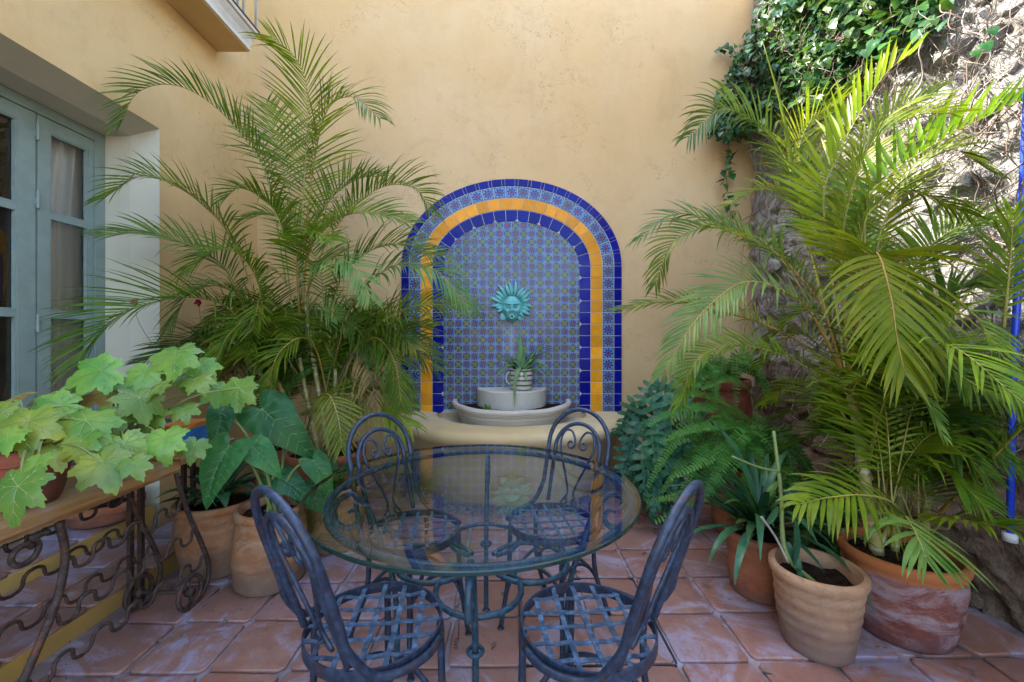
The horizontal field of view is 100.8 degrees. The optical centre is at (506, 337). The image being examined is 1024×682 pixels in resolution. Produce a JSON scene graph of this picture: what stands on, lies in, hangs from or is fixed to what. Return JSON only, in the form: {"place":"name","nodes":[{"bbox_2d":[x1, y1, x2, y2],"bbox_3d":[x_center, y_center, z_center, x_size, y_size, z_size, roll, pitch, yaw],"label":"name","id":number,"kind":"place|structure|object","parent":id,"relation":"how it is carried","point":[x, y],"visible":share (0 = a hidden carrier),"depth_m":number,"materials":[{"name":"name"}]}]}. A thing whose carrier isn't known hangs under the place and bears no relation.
{"place":"outdoors","nodes":[
{"label":"outdoors","id":0,"kind":"place"},
{"bbox_2d":[129,419,208,455],"bbox_3d":[-1.665,0.489,2.095,0.270,0.139,0.209,0,0,0],"label":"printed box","id":1,"kind":"object","parent":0,"point":[197,428],"depth_m":2.09,"materials":[{"name":"cardboard"}]},
{"bbox_2d":[480,404,490,409],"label":"weed","id":2,"kind":"object","parent":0,"point":[487,407],"visible":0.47,"depth_m":3.43,"materials":[{"name":"green plant"}]},
{"bbox_2d":[396,473,627,518],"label":"gravel","id":3,"kind":"structure","parent":0,"point":[452,505],"depth_m":3.17,"materials":[{"name":"grey gravel"}]},
{"bbox_2d":[14,473,1023,681],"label":"floor","id":4,"kind":"structure","parent":0,"point":[255,640],"depth_m":1.78,"materials":[{"name":"tile"}]},
{"bbox_2d":[0,462,210,681],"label":"wine rack table","id":5,"kind":"object","parent":4,"relation":"on","point":[71,500],"visible":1,"depth_m":1.54,"materials":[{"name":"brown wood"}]},
{"bbox_2d":[0,439,72,512],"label":"clay pot","id":6,"kind":"object","parent":5,"relation":"on","point":[53,489],"visible":0.25,"depth_m":1.39,"materials":[{"name":"red ceramic"}]},
{"bbox_2d":[0,387,135,527],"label":"begonia","id":7,"kind":"object","parent":6,"relation":"in","point":[79,431],"visible":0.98,"depth_m":1.34,"materials":[{"name":"green plant"}]},
{"bbox_2d":[0,0,259,681],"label":"house","id":8,"kind":"structure","parent":4,"relation":"on","point":[59,59],"depth_m":2.66,"materials":[{"name":"paint"}]},
{"bbox_2d":[0,96,35,546],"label":"door leaf","id":9,"kind":"structure","parent":8,"relation":"in","point":[21,312],"depth_m":2.28,"materials":[{"name":"green paint"}]},
{"bbox_2d":[36,114,93,530],"bbox_3d":[-2.641,-0.083,2.522,0.047,2.327,0.320,0,0,0],"label":"door leaf","id":10,"kind":"structure","parent":8,"relation":"in","point":[48,128],"depth_m":2.42,"materials":[{"name":"green paint"}]},
{"bbox_2d":[51,137,80,465],"bbox_3d":[-2.734,-0.110,2.596,0.088,2.280,0.331,0,0,3],"label":"curtain","id":11,"kind":"object","parent":8,"relation":"hanging from","point":[65,200],"visible":0.31,"depth_m":2.60,"materials":[{"name":"white fabric"}]},
{"bbox_2d":[65,490,145,529],"bbox_3d":[-2.396,1.019,2.520,0.379,0.115,0.381,0,0,0],"label":"clay bowl","id":12,"kind":"object","parent":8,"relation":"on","point":[105,515],"visible":0.48,"depth_m":2.39,"materials":[{"name":"orange ceramic"}]},
{"bbox_2d":[126,438,236,604],"bbox_3d":[-1.663,0.905,2.158,0.315,0.690,0.405,0,0,0],"label":"plank stand","id":13,"kind":"object","parent":4,"relation":"on","point":[140,534],"visible":0.17,"depth_m":1.98,"materials":[{"name":"brown wood"}]},
{"bbox_2d":[170,486,261,581],"bbox_3d":[-1.573,1.059,2.309,0.410,0.375,0.410,0,0,0],"label":"clay pot","id":14,"kind":"object","parent":4,"relation":"on","point":[214,523],"visible":0.56,"depth_m":2.15,"materials":[{"name":"orange ceramic"}]},
{"bbox_2d":[155,461,269,507],"bbox_3d":[-1.570,0.765,2.339,0.522,0.290,0.568,0,0,0],"label":"broad strap plant","id":15,"kind":"object","parent":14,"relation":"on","point":[230,486],"visible":0.6,"depth_m":2.30,"materials":[{"name":"green plant"}]},
{"bbox_2d":[230,494,307,597],"bbox_3d":[-1.216,1.054,2.177,0.348,0.385,0.352,0,0,0],"label":"clay pot","id":16,"kind":"object","parent":4,"relation":"on","point":[252,575],"visible":0.49,"depth_m":2.02,"materials":[{"name":"orange ceramic"}]},
{"bbox_2d":[198,389,338,518],"bbox_3d":[-1.191,0.633,2.125,0.521,0.711,0.588,0,0,22],"label":"elephant ear","id":17,"kind":"object","parent":16,"relation":"in","point":[271,421],"visible":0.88,"depth_m":2.16},
{"bbox_2d":[253,444,286,496],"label":"clay pot","id":18,"kind":"object","parent":4,"relation":"on","point":[279,451],"visible":0.12,"depth_m":3.10,"materials":[{"name":"orange ceramic"}]},
{"bbox_2d":[124,271,367,448],"bbox_3d":[-1.644,0.213,3.061,1.354,1.300,1.518,0,0,0],"label":"areca palm","id":19,"kind":"object","parent":18,"relation":"in","point":[284,375],"visible":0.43,"depth_m":2.78,"materials":[{"name":"plant"}]},
{"bbox_2d":[284,440,366,528],"bbox_3d":[-1.250,1.009,2.930,0.531,0.475,0.530,0,0,0],"label":"clay pot","id":20,"kind":"object","parent":4,"relation":"on","point":[291,459],"visible":0.2,"depth_m":2.75,"materials":[{"name":"orange ceramic"}]},
{"bbox_2d":[29,15,484,463],"bbox_3d":[-1.352,-0.592,2.775,2.224,2.825,1.439,0,0,-19],"label":"areca palm","id":21,"kind":"object","parent":20,"relation":"in","point":[377,337],"visible":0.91,"depth_m":2.73,"materials":[{"name":"plant"}]},
{"bbox_2d":[130,300,155,348],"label":"pink flower","id":22,"kind":"object","parent":21,"relation":"attached to","point":[139,323],"visible":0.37,"depth_m":2.49,"materials":[{"name":"green plant"}]},
{"bbox_2d":[194,299,212,339],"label":"pink flower","id":23,"kind":"object","parent":21,"relation":"attached to","point":[198,302],"visible":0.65,"depth_m":2.62,"materials":[{"name":"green plant"}]},
{"bbox_2d":[229,266,314,407],"bbox_3d":[-1.580,0.103,2.961,0.678,1.245,0.191,0,0,13],"label":"sword fern","id":24,"kind":"object","parent":21,"relation":"attached to","point":[287,387],"visible":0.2,"depth_m":2.96,"materials":[{"name":"green plant"}]},
{"bbox_2d":[306,473,367,554],"bbox_3d":[-1.031,1.062,2.559,0.369,0.370,0.369,0,0,0],"label":"clay pot","id":25,"kind":"object","parent":4,"relation":"on","point":[317,531],"visible":0.3,"depth_m":2.43,"materials":[{"name":"orange ceramic"}]},
{"bbox_2d":[305,455,367,489],"bbox_3d":[-1.023,0.827,2.597,0.459,0.176,0.399,0,0,0],"label":"broad strap plant","id":26,"kind":"object","parent":25,"relation":"in","point":[339,478],"visible":0.42,"depth_m":2.57,"materials":[{"name":"green plant"}]},
{"bbox_2d":[250,485,445,681],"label":"garden chair","id":27,"kind":"object","parent":4,"relation":"on","point":[306,553],"visible":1,"depth_m":1.07,"materials":[{"name":"blue paint"}]},
{"bbox_2d":[346,412,471,681],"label":"garden chair","id":28,"kind":"object","parent":4,"relation":"on","point":[427,550],"visible":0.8,"depth_m":1.80,"materials":[{"name":"blue paint"}]},
{"bbox_2d":[454,618,458,648],"bbox_3d":[-0.217,1.234,1.795,0.039,0.014,0.225,0,0,-13],"label":"curled wire","id":29,"kind":"object","parent":4,"relation":"on","point":[458,637],"visible":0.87,"depth_m":1.73,"materials":[{"name":"metal"}]},
{"bbox_2d":[298,444,640,681],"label":"glass table","id":30,"kind":"object","parent":4,"relation":"on","point":[470,570],"visible":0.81,"depth_m":1.46,"materials":[{"name":"clear glass"}]},
{"bbox_2d":[257,0,754,472],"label":"garden wall","id":31,"kind":"structure","parent":4,"relation":"on","point":[586,101],"depth_m":3.90,"materials":[{"name":"paint"}]},
{"bbox_2d":[401,179,621,412],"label":"tiled arch","id":32,"kind":"structure","parent":31,"relation":"attached to","point":[554,250],"depth_m":3.88,"materials":[{"name":"tile"}]},
{"bbox_2d":[489,279,532,321],"bbox_3d":[0.043,-0.334,3.809,0.407,0.389,0.106,0,0,0],"label":"mask","id":33,"kind":"object","parent":32,"relation":"attached to","point":[511,305],"visible":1,"depth_m":3.82,"materials":[{"name":"teal ceramic"}]},
{"bbox_2d":[396,387,623,506],"bbox_3d":[0.042,0.862,3.417,2.059,0.822,0.966,0,0,0],"label":"fountain","id":34,"kind":"object","parent":4,"relation":"on","point":[529,417],"visible":0.81,"depth_m":3.19,"materials":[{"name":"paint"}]},
{"bbox_2d":[505,368,532,390],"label":"striped pot","id":35,"kind":"object","parent":34,"relation":"on","point":[523,383],"visible":0.85,"depth_m":3.62,"materials":[{"name":"ceramic"}]},
{"bbox_2d":[488,326,554,404],"bbox_3d":[0.127,0.235,3.607,0.622,0.685,0.246,0,0,0],"label":"aloe","id":36,"kind":"object","parent":35,"relation":"in","point":[520,364],"visible":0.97,"depth_m":3.67,"materials":[{"name":"green plant"}]},
{"bbox_2d":[60,550,1021,681],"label":"leaf litter","id":37,"kind":"object","parent":4,"relation":"on","point":[159,639],"visible":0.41,"depth_m":1.75,"materials":[{"name":"brown plant"}]},
{"bbox_2d":[497,408,611,656],"bbox_3d":[0.228,0.796,1.891,0.422,0.908,0.480,0,0,38],"label":"garden chair","id":38,"kind":"object","parent":4,"relation":"on","point":[535,538],"visible":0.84,"depth_m":1.91,"materials":[{"name":"blue paint"}]},
{"bbox_2d":[518,480,704,681],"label":"garden chair","id":39,"kind":"object","parent":4,"relation":"on","point":[683,518],"visible":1,"depth_m":1.09,"materials":[{"name":"blue paint"}]},
{"bbox_2d":[629,460,671,516],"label":"clay pot","id":40,"kind":"object","parent":4,"relation":"on","point":[643,512],"visible":0.07,"depth_m":2.94,"materials":[{"name":"ceramic"}]},
{"bbox_2d":[610,376,712,524],"bbox_3d":[1.089,0.745,2.880,0.781,0.947,0.487,0,0,0],"label":"lobed leaf plant","id":41,"kind":"object","parent":40,"relation":"in","point":[652,447],"visible":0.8,"depth_m":2.82,"materials":[{"name":"green plant"}]},
{"bbox_2d":[709,467,745,532],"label":"clay pot","id":42,"kind":"object","parent":4,"relation":"on","point":[719,516],"visible":0.1,"depth_m":2.66,"materials":[{"name":"orange ceramic"}]},
{"bbox_2d":[639,374,826,533],"bbox_3d":[1.337,0.631,2.667,1.186,0.822,1.177,0,0,0],"label":"boston fern","id":43,"kind":"object","parent":42,"relation":"in","point":[753,438],"visible":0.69,"depth_m":2.51,"materials":[{"name":"green plant"}]},
{"bbox_2d":[723,517,793,605],"bbox_3d":[1.245,1.097,2.085,0.320,0.300,0.320,0,0,0],"label":"clay pot","id":44,"kind":"object","parent":4,"relation":"on","point":[754,581],"visible":0.51,"depth_m":1.99,"materials":[{"name":"orange ceramic"}]},
{"bbox_2d":[660,419,883,612],"bbox_3d":[1.246,0.767,2.073,0.980,0.624,0.988,0,0,18],"label":"strap leaf plant","id":45,"kind":"object","parent":44,"relation":"in","point":[756,503],"visible":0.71,"depth_m":2.06,"materials":[{"name":"green plant"}]},
{"bbox_2d":[733,461,890,555],"bbox_3d":[1.652,0.962,2.389,0.750,0.567,0.666,0,0,-28],"label":"boston fern","id":46,"kind":"object","parent":4,"relation":"on","point":[818,537],"visible":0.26,"depth_m":2.30,"materials":[{"name":"green plant"}]},
{"bbox_2d":[768,546,871,667],"bbox_3d":[1.253,1.084,1.714,0.339,0.325,0.340,0,0,0],"label":"clay pot","id":47,"kind":"object","parent":4,"relation":"on","point":[821,620],"visible":0.98,"depth_m":1.62,"materials":[{"name":"beige ceramic"}]},
{"bbox_2d":[731,431,816,581],"bbox_3d":[1.067,0.691,1.731,0.349,0.601,0.111,0,0,0],"label":"plant cutting","id":48,"kind":"object","parent":47,"relation":"on","point":[791,554],"visible":0.91,"depth_m":1.72,"materials":[{"name":"green plant"}]},
{"bbox_2d":[836,526,974,654],"bbox_3d":[1.686,1.074,1.814,0.432,0.345,0.430,0,0,0],"label":"clay pot","id":49,"kind":"object","parent":4,"relation":"on","point":[914,614],"visible":0.62,"depth_m":1.66,"materials":[{"name":"ceramic"}]},
{"bbox_2d":[604,33,1023,592],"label":"areca palm","id":50,"kind":"object","parent":49,"relation":"in","point":[906,400],"visible":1,"depth_m":1.79,"materials":[{"name":"plant"}]},
{"bbox_2d":[683,377,752,479],"bbox_3d":[1.731,0.791,3.499,0.529,0.910,0.528,0,0,0],"label":"clay pot","id":51,"kind":"object","parent":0,"point":[726,390],"visible":0.23,"depth_m":3.27,"materials":[{"name":"red ceramic"}]},
{"bbox_2d":[670,347,780,409],"bbox_3d":[1.718,0.291,3.384,0.904,0.434,0.611,0,0,-28],"label":"boston fern","id":52,"kind":"object","parent":51,"relation":"in","point":[709,372],"visible":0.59,"depth_m":3.34,"materials":[{"name":"green plant"}]},
{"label":"ground","id":53,"kind":"structure","parent":0,"visible":0},
{"bbox_2d":[749,0,1023,632],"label":"stone wall","id":54,"kind":"structure","parent":53,"relation":"on","point":[999,564],"depth_m":2.10,"materials":[{"name":"stone"}]},
{"bbox_2d":[707,0,1023,446],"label":"climbing vine","id":55,"kind":"object","parent":54,"relation":"attached to","point":[872,20],"visible":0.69,"depth_m":2.75,"materials":[{"name":"green plant"}]},
{"bbox_2d":[1001,84,1023,543],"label":"blue pipe","id":56,"kind":"object","parent":54,"relation":"attached to","point":[1007,535],"visible":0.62,"depth_m":1.77,"materials":[{"name":"plastic"}]},
{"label":"clay pot","id":57,"kind":"object","parent":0,"visible":0},
{"bbox_2d":[61,343,258,482],"bbox_3d":[-1.364,0.255,1.701,0.713,0.469,0.534,0,0,33],"label":"begonia","id":58,"kind":"object","parent":57,"relation":"in","point":[136,398],"visible":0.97,"depth_m":1.67,"materials":[{"name":"green plant"}]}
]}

